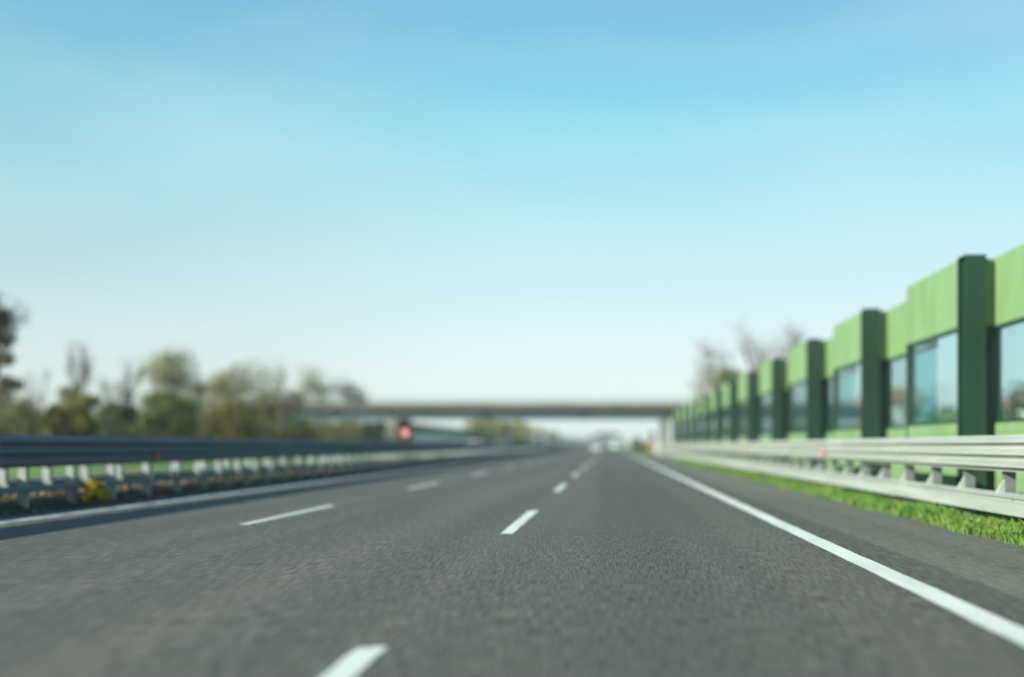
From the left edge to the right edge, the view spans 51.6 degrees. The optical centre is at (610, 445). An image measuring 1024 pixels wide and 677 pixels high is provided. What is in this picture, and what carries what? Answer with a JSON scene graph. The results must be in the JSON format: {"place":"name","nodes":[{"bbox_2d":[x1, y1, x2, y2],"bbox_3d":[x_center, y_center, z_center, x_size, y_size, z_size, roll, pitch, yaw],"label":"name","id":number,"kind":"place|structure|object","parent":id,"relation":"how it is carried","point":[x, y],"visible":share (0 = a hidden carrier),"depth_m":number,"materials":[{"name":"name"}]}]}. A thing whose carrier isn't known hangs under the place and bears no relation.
{"place":"outdoors","nodes":[
{"label":"outdoors","id":0,"kind":"place"},
{"bbox_2d":[35,412,209,431],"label":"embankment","id":1,"kind":"structure","parent":0,"point":[137,419],"depth_m":164.04,"materials":[{"name":"green plant"}]},
{"bbox_2d":[9,455,439,495],"bbox_3d":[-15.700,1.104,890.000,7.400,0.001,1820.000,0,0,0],"label":"opposite road","id":2,"kind":"structure","parent":0,"point":[160,471],"depth_m":38.57,"materials":[{"name":"grey asphalt"}]},
{"bbox_2d":[466,440,481,442],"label":"car","id":3,"kind":"object","parent":2,"relation":"on","point":[473,441],"visible":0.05,"depth_m":108.68,"materials":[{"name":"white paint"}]},
{"bbox_2d":[530,436,544,443],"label":"truck","id":4,"kind":"object","parent":2,"relation":"on","point":[538,439],"visible":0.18,"depth_m":219.93,"materials":[{"name":"blue paint"}]},
{"bbox_2d":[0,448,583,517],"bbox_3d":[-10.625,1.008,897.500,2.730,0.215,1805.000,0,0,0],"label":"median strip","id":5,"kind":"object","parent":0,"point":[11,508],"visible":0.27,"depth_m":23.60,"materials":[{"name":"concrete"}]},
{"bbox_2d":[80,480,110,505],"bbox_3d":[-9.389,0.872,19.193,0.510,0.498,0.519,0,0,0],"label":"yellow shrub","id":6,"kind":"object","parent":5,"relation":"on","point":[94,490],"visible":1,"depth_m":19.13,"materials":[{"name":"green plant"}]},
{"bbox_2d":[0,449,504,494],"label":"guardrail","id":7,"kind":"object","parent":5,"relation":"on","point":[47,478],"visible":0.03,"depth_m":26.13,"materials":[{"name":"metal"}]},
{"bbox_2d":[0,456,508,513],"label":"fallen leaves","id":8,"kind":"object","parent":5,"relation":"on","point":[13,496],"visible":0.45,"depth_m":23.93,"materials":[{"name":"brown plant"}]},
{"bbox_2d":[0,435,590,507],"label":"guardrail","id":9,"kind":"object","parent":5,"relation":"on","point":[22,454],"visible":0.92,"depth_m":24.27,"materials":[{"name":"metal"}]},
{"bbox_2d":[401,428,409,441],"bbox_3d":[-10.539,0.149,54.045,0.460,2.102,0.090,0,0,0],"label":"road sign","id":10,"kind":"object","parent":5,"relation":"on","point":[405,432],"visible":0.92,"depth_m":54.00,"materials":[{"name":"red metal"}]},
{"bbox_2d":[9,446,658,479],"bbox_3d":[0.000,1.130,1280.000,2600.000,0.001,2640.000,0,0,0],"label":"ground","id":11,"kind":"structure","parent":0,"point":[34,471],"depth_m":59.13,"materials":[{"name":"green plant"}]},
{"bbox_2d":[0,292,30,434],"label":"tall tree","id":12,"kind":"object","parent":11,"relation":"on","point":[8,383],"visible":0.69,"depth_m":61.79,"materials":[{"name":"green plant"}]},
{"bbox_2d":[2,389,37,425],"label":"leafy tree","id":13,"kind":"object","parent":11,"relation":"on","point":[23,402],"visible":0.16,"depth_m":89.59,"materials":[{"name":"green plant"}]},
{"bbox_2d":[2,407,43,434],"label":"round shrub","id":14,"kind":"object","parent":11,"relation":"on","point":[29,422],"visible":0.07,"depth_m":65.98,"materials":[{"name":"green plant"}]},
{"bbox_2d":[22,366,58,415],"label":"bare tree","id":15,"kind":"object","parent":11,"relation":"on","point":[39,400],"visible":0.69,"depth_m":84.00,"materials":[{"name":"brown plant"}]},
{"bbox_2d":[37,384,102,435],"bbox_3d":[-31.742,-1.113,61.884,4.413,5.046,4.435,0,0,0],"label":"round tree","id":16,"kind":"object","parent":11,"relation":"on","point":[76,419],"visible":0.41,"depth_m":61.29,"materials":[{"name":"green plant"}]},
{"bbox_2d":[60,338,101,399],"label":"bare tree","id":17,"kind":"object","parent":11,"relation":"on","point":[85,375],"visible":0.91,"depth_m":74.61,"materials":[{"name":"brown plant"}]},
{"bbox_2d":[92,372,125,406],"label":"bare tree","id":18,"kind":"object","parent":11,"relation":"on","point":[106,394],"visible":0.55,"depth_m":89.96,"materials":[{"name":"brown plant"}]},
{"bbox_2d":[95,400,144,436],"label":"round shrub","id":19,"kind":"object","parent":11,"relation":"on","point":[129,410],"visible":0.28,"depth_m":73.61,"materials":[{"name":"green plant"}]},
{"bbox_2d":[114,355,147,406],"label":"bare tree","id":20,"kind":"object","parent":11,"relation":"on","point":[128,393],"visible":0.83,"depth_m":76.05,"materials":[{"name":"brown plant"}]},
{"bbox_2d":[135,387,203,437],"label":"round shrub","id":21,"kind":"object","parent":11,"relation":"on","point":[185,407],"visible":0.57,"depth_m":75.56,"materials":[{"name":"green plant"}]},
{"bbox_2d":[133,341,208,437],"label":"leafy tree","id":22,"kind":"object","parent":11,"relation":"on","point":[168,369],"visible":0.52,"depth_m":79.68,"materials":[{"name":"green plant"}]},
{"bbox_2d":[184,363,214,418],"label":"bare tree","id":23,"kind":"object","parent":11,"relation":"on","point":[197,391],"visible":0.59,"depth_m":87.87,"materials":[{"name":"brown plant"}]},
{"bbox_2d":[0,402,402,441],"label":"undergrowth","id":24,"kind":"object","parent":11,"relation":"on","point":[328,433],"visible":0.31,"depth_m":72.93,"materials":[{"name":"green plant"}]},
{"bbox_2d":[185,382,221,428],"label":"leafy tree","id":25,"kind":"object","parent":11,"relation":"on","point":[204,394],"visible":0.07,"depth_m":99.19,"materials":[{"name":"green plant"}]},
{"bbox_2d":[192,397,267,438],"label":"round shrub","id":26,"kind":"object","parent":11,"relation":"on","point":[233,418],"visible":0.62,"depth_m":86.61,"materials":[{"name":"green plant"}]},
{"bbox_2d":[188,354,290,438],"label":"leafy tree","id":27,"kind":"object","parent":11,"relation":"on","point":[223,383],"visible":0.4,"depth_m":91.70,"materials":[{"name":"green plant"}]},
{"bbox_2d":[247,381,297,439],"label":"leafy tree","id":28,"kind":"object","parent":11,"relation":"on","point":[273,416],"visible":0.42,"depth_m":107.36,"materials":[{"name":"green plant"}]},
{"bbox_2d":[270,353,291,439],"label":"bare tree","id":29,"kind":"object","parent":11,"relation":"on","point":[283,414],"visible":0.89,"depth_m":105.72,"materials":[{"name":"brown plant"}]},
{"bbox_2d":[279,385,310,430],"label":"bare tree","id":30,"kind":"object","parent":11,"relation":"on","point":[297,404],"visible":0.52,"depth_m":118.02,"materials":[{"name":"brown plant"}]},
{"bbox_2d":[278,414,316,439],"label":"round shrub","id":31,"kind":"object","parent":11,"relation":"on","point":[301,423],"visible":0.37,"depth_m":111.69,"materials":[{"name":"green plant"}]},
{"bbox_2d":[286,362,348,437],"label":"leafy tree","id":32,"kind":"object","parent":11,"relation":"on","point":[313,386],"visible":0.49,"depth_m":185.99,"materials":[{"name":"green plant"}]},
{"bbox_2d":[332,418,365,440],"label":"round shrub","id":33,"kind":"object","parent":11,"relation":"on","point":[341,420],"visible":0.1,"depth_m":145.80,"materials":[{"name":"green plant"}]},
{"bbox_2d":[331,375,371,428],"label":"bare tree","id":34,"kind":"object","parent":11,"relation":"on","point":[356,398],"visible":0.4,"depth_m":188.13,"materials":[{"name":"grey plant"}]},
{"bbox_2d":[357,419,394,441],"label":"round shrub","id":35,"kind":"object","parent":11,"relation":"on","point":[373,432],"visible":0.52,"depth_m":139.13,"materials":[{"name":"green plant"}]},
{"bbox_2d":[411,423,530,443],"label":"noise barrier","id":36,"kind":"object","parent":11,"relation":"on","point":[428,430],"visible":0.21,"depth_m":200.65,"materials":[{"name":"grey metal"}]},
{"bbox_2d":[460,420,489,442],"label":"roadside tree","id":37,"kind":"object","parent":11,"relation":"on","point":[476,425],"visible":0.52,"depth_m":244.18,"materials":[{"name":"green plant"}]},
{"bbox_2d":[483,420,506,440],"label":"roadside tree","id":38,"kind":"object","parent":11,"relation":"on","point":[492,426],"visible":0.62,"depth_m":273.79,"materials":[{"name":"green plant"}]},
{"bbox_2d":[496,420,516,443],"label":"roadside tree","id":39,"kind":"object","parent":11,"relation":"on","point":[504,426],"visible":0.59,"depth_m":308.91,"materials":[{"name":"green plant"}]},
{"bbox_2d":[508,420,527,443],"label":"roadside tree","id":40,"kind":"object","parent":11,"relation":"on","point":[519,429],"visible":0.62,"depth_m":344.12,"materials":[{"name":"green plant"}]},
{"bbox_2d":[515,424,534,443],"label":"roadside tree","id":41,"kind":"object","parent":11,"relation":"on","point":[528,432],"visible":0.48,"depth_m":399.23,"materials":[{"name":"green plant"}]},
{"bbox_2d":[217,397,860,443],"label":"overpass","id":42,"kind":"object","parent":11,"relation":"on","point":[400,416],"visible":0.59,"depth_m":164.70,"materials":[{"name":"concrete"}]},
{"bbox_2d":[532,427,550,443],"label":"roadside tree","id":43,"kind":"object","parent":11,"relation":"on","point":[539,432],"visible":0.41,"depth_m":468.62,"materials":[{"name":"green plant"}]},
{"bbox_2d":[460,433,626,445],"bbox_3d":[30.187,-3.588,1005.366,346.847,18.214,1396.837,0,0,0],"label":"distant woods","id":44,"kind":"object","parent":11,"relation":"on","point":[602,441],"visible":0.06,"depth_m":1162.11,"materials":[{"name":"grey plant"}]},
{"bbox_2d":[547,429,562,444],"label":"roadside tree","id":45,"kind":"object","parent":11,"relation":"on","point":[557,435],"visible":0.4,"depth_m":559.55,"materials":[{"name":"green plant"}]},
{"bbox_2d":[591,433,622,447],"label":"sign gantry","id":46,"kind":"object","parent":11,"relation":"on","point":[606,434],"visible":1,"depth_m":512.50,"materials":[{"name":"metal"}]},
{"bbox_2d":[629,437,645,449],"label":"round shrub","id":47,"kind":"object","parent":11,"relation":"on","point":[634,443],"visible":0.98,"depth_m":254.29,"materials":[{"name":"green plant"}]},
{"bbox_2d":[644,441,654,449],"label":"round shrub","id":48,"kind":"object","parent":11,"relation":"on","point":[646,447],"visible":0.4,"depth_m":283.79,"materials":[{"name":"green plant"}]},
{"bbox_2d":[650,431,653,454],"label":"road sign","id":49,"kind":"object","parent":11,"relation":"on","point":[651,435],"visible":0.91,"depth_m":129.97,"materials":[{"name":"metal"}]},
{"bbox_2d":[685,330,740,400],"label":"bare tree","id":50,"kind":"object","parent":11,"relation":"on","point":[710,375],"visible":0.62,"depth_m":111.76,"materials":[{"name":"brown plant"}]},
{"bbox_2d":[714,367,746,436],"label":"tree","id":51,"kind":"object","parent":11,"relation":"on","point":[723,377],"visible":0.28,"depth_m":89.35,"materials":[{"name":"green plant"}]},
{"bbox_2d":[723,313,782,378],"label":"bare tree","id":52,"kind":"object","parent":11,"relation":"on","point":[755,361],"visible":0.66,"depth_m":100.10,"materials":[{"name":"brown plant"}]},
{"bbox_2d":[770,316,807,428],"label":"bare tree","id":53,"kind":"object","parent":11,"relation":"on","point":[791,341],"visible":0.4,"depth_m":95.68,"materials":[{"name":"brown plant"}]},
{"bbox_2d":[640,452,946,527],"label":"verge soil","id":54,"kind":"structure","parent":11,"relation":"on","point":[728,474],"depth_m":89.29,"materials":[{"name":"brown soil"}]},
{"bbox_2d":[638,452,1023,549],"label":"shoulder edge","id":55,"kind":"object","parent":54,"relation":"on","point":[970,535],"visible":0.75,"depth_m":15.63,"materials":[{"name":"concrete"}]},
{"bbox_2d":[657,435,1023,521],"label":"guardrail","id":56,"kind":"object","parent":11,"relation":"on","point":[969,455],"visible":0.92,"depth_m":17.95,"materials":[{"name":"metal"}]},
{"bbox_2d":[672,244,1023,493],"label":"noise barrier","id":57,"kind":"object","parent":11,"relation":"on","point":[975,302],"visible":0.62,"depth_m":25.43,"materials":[{"name":"green metal"}]},
{"bbox_2d":[675,424,676,440],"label":"window pane","id":58,"kind":"structure","parent":57,"relation":"in","point":[675,424],"depth_m":101.95,"materials":[{"name":"glass"}]},
{"bbox_2d":[680,422,681,439],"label":"window pane","id":59,"kind":"structure","parent":57,"relation":"in","point":[680,422],"depth_m":94.75,"materials":[{"name":"blue glass"}]},
{"bbox_2d":[686,420,687,439],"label":"window pane","id":60,"kind":"structure","parent":57,"relation":"in","point":[687,420],"depth_m":86.76,"materials":[{"name":"blue glass"}]},
{"bbox_2d":[693,418,694,438],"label":"window pane","id":61,"kind":"structure","parent":57,"relation":"in","point":[693,418],"depth_m":80.03,"materials":[{"name":"glass"}]},
{"bbox_2d":[701,415,703,438],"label":"window pane","id":62,"kind":"structure","parent":57,"relation":"in","point":[702,417],"depth_m":72.65,"materials":[{"name":"glass"}]},
{"bbox_2d":[711,411,714,437],"bbox_3d":[6.380,-1.270,64.950,0.020,1.620,3.300,0,0,0],"label":"window pane","id":63,"kind":"structure","parent":57,"relation":"in","point":[712,413],"depth_m":64.90,"materials":[{"name":"glass"}]},
{"bbox_2d":[724,407,726,436],"bbox_3d":[6.380,-1.270,57.590,0.020,1.620,3.300,0,0,0],"label":"window pane","id":64,"kind":"structure","parent":57,"relation":"in","point":[726,407],"depth_m":58.15,"materials":[{"name":"glass"}]},
{"bbox_2d":[761,391,770,435],"bbox_3d":[6.380,-1.270,42.870,0.060,1.736,3.300,0,0,0],"label":"window frame","id":65,"kind":"structure","parent":57,"relation":"in","point":[770,391],"depth_m":43.02,"materials":[{"name":"green metal"}]},
{"bbox_2d":[791,380,805,433],"bbox_3d":[6.380,-1.270,35.510,0.060,1.736,3.300,0,0,0],"label":"window frame","id":66,"kind":"structure","parent":57,"relation":"in","point":[800,382],"depth_m":35.67,"materials":[{"name":"green metal"}]},
{"bbox_2d":[827,370,856,432],"bbox_3d":[6.960,-1.270,31.710,0.060,1.736,3.740,0,0,0],"label":"window frame","id":67,"kind":"structure","parent":57,"relation":"in","point":[853,371],"depth_m":31.38,"materials":[{"name":"green metal"}]},
{"bbox_2d":[835,361,860,430],"bbox_3d":[6.380,-1.270,28.150,0.060,1.736,3.300,0,0,0],"label":"window frame","id":68,"kind":"structure","parent":57,"relation":"in","point":[857,363],"depth_m":28.15,"materials":[{"name":"green metal"}]},
{"bbox_2d":[888,345,936,428],"bbox_3d":[6.960,-1.270,24.350,0.060,1.736,3.740,0,0,0],"label":"window frame","id":69,"kind":"structure","parent":57,"relation":"in","point":[935,346],"depth_m":24.90,"materials":[{"name":"green metal"}]},
{"bbox_2d":[909,329,956,425],"bbox_3d":[6.380,-1.270,20.790,0.060,1.736,3.300,0,0,0],"label":"window frame","id":70,"kind":"structure","parent":57,"relation":"in","point":[953,331],"depth_m":20.60,"materials":[{"name":"green metal"}]},
{"bbox_2d":[997,318,1023,422],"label":"window frame","id":71,"kind":"structure","parent":57,"relation":"in","point":[1019,321],"depth_m":18.21,"materials":[{"name":"green metal"}]},
{"bbox_2d":[856,382,929,426],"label":"house","id":72,"kind":"structure","parent":11,"relation":"on","point":[898,398],"depth_m":89.03,"materials":[{"name":"grey paint"}]},
{"bbox_2d":[767,380,1023,433],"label":"hedge","id":73,"kind":"object","parent":11,"relation":"on","point":[1020,404],"visible":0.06,"depth_m":43.83,"materials":[{"name":"green plant"}]},
{"bbox_2d":[1002,394,1023,417],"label":"house","id":74,"kind":"structure","parent":11,"relation":"on","point":[1010,404],"depth_m":73.61,"materials":[{"name":"paint"}]},
{"bbox_2d":[0,446,1023,676],"bbox_3d":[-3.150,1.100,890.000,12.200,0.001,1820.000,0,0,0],"label":"road","id":75,"kind":"structure","parent":0,"point":[607,562],"depth_m":8.14,"materials":[{"name":"grey asphalt"}]},
{"bbox_2d":[0,446,1023,676],"bbox_3d":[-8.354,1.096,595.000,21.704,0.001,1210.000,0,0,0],"label":"road markings","id":76,"kind":"object","parent":75,"relation":"on","point":[354,663],"visible":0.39,"depth_m":9.07,"materials":[{"name":"paint"}]},
{"bbox_2d":[591,444,600,450],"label":"car","id":77,"kind":"object","parent":75,"relation":"on","point":[596,446],"visible":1,"depth_m":209.98,"materials":[{"name":"white paint"}]},
{"bbox_2d":[609,439,620,450],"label":"van","id":78,"kind":"object","parent":75,"relation":"on","point":[614,444],"visible":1,"depth_m":216.40,"materials":[{"name":"green paint"}]},
{"bbox_2d":[0,0,1023,445],"label":"sky","id":79,"kind":"structure","parent":0,"point":[534,201],"materials":[{"name":"blue"}]},
{"bbox_2d":[620,448,1023,598],"bbox_3d":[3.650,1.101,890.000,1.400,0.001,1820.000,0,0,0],"label":"hard shoulder","id":80,"kind":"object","parent":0,"point":[1002,569],"visible":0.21,"depth_m":12.84},
{"bbox_2d":[696,466,1022,576],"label":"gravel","id":81,"kind":"structure","parent":80,"relation":"on","point":[881,512],"depth_m":16.68,"materials":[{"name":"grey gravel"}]},
{"bbox_2d":[673,458,1023,545],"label":"grass","id":82,"kind":"structure","parent":0,"point":[992,525],"depth_m":16.52,"materials":[{"name":"green plant"}]},
{"bbox_2d":[923,412,956,421],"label":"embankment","id":83,"kind":"structure","parent":0,"point":[928,417],"depth_m":164.22,"materials":[{"name":"green plant"}]}
]}

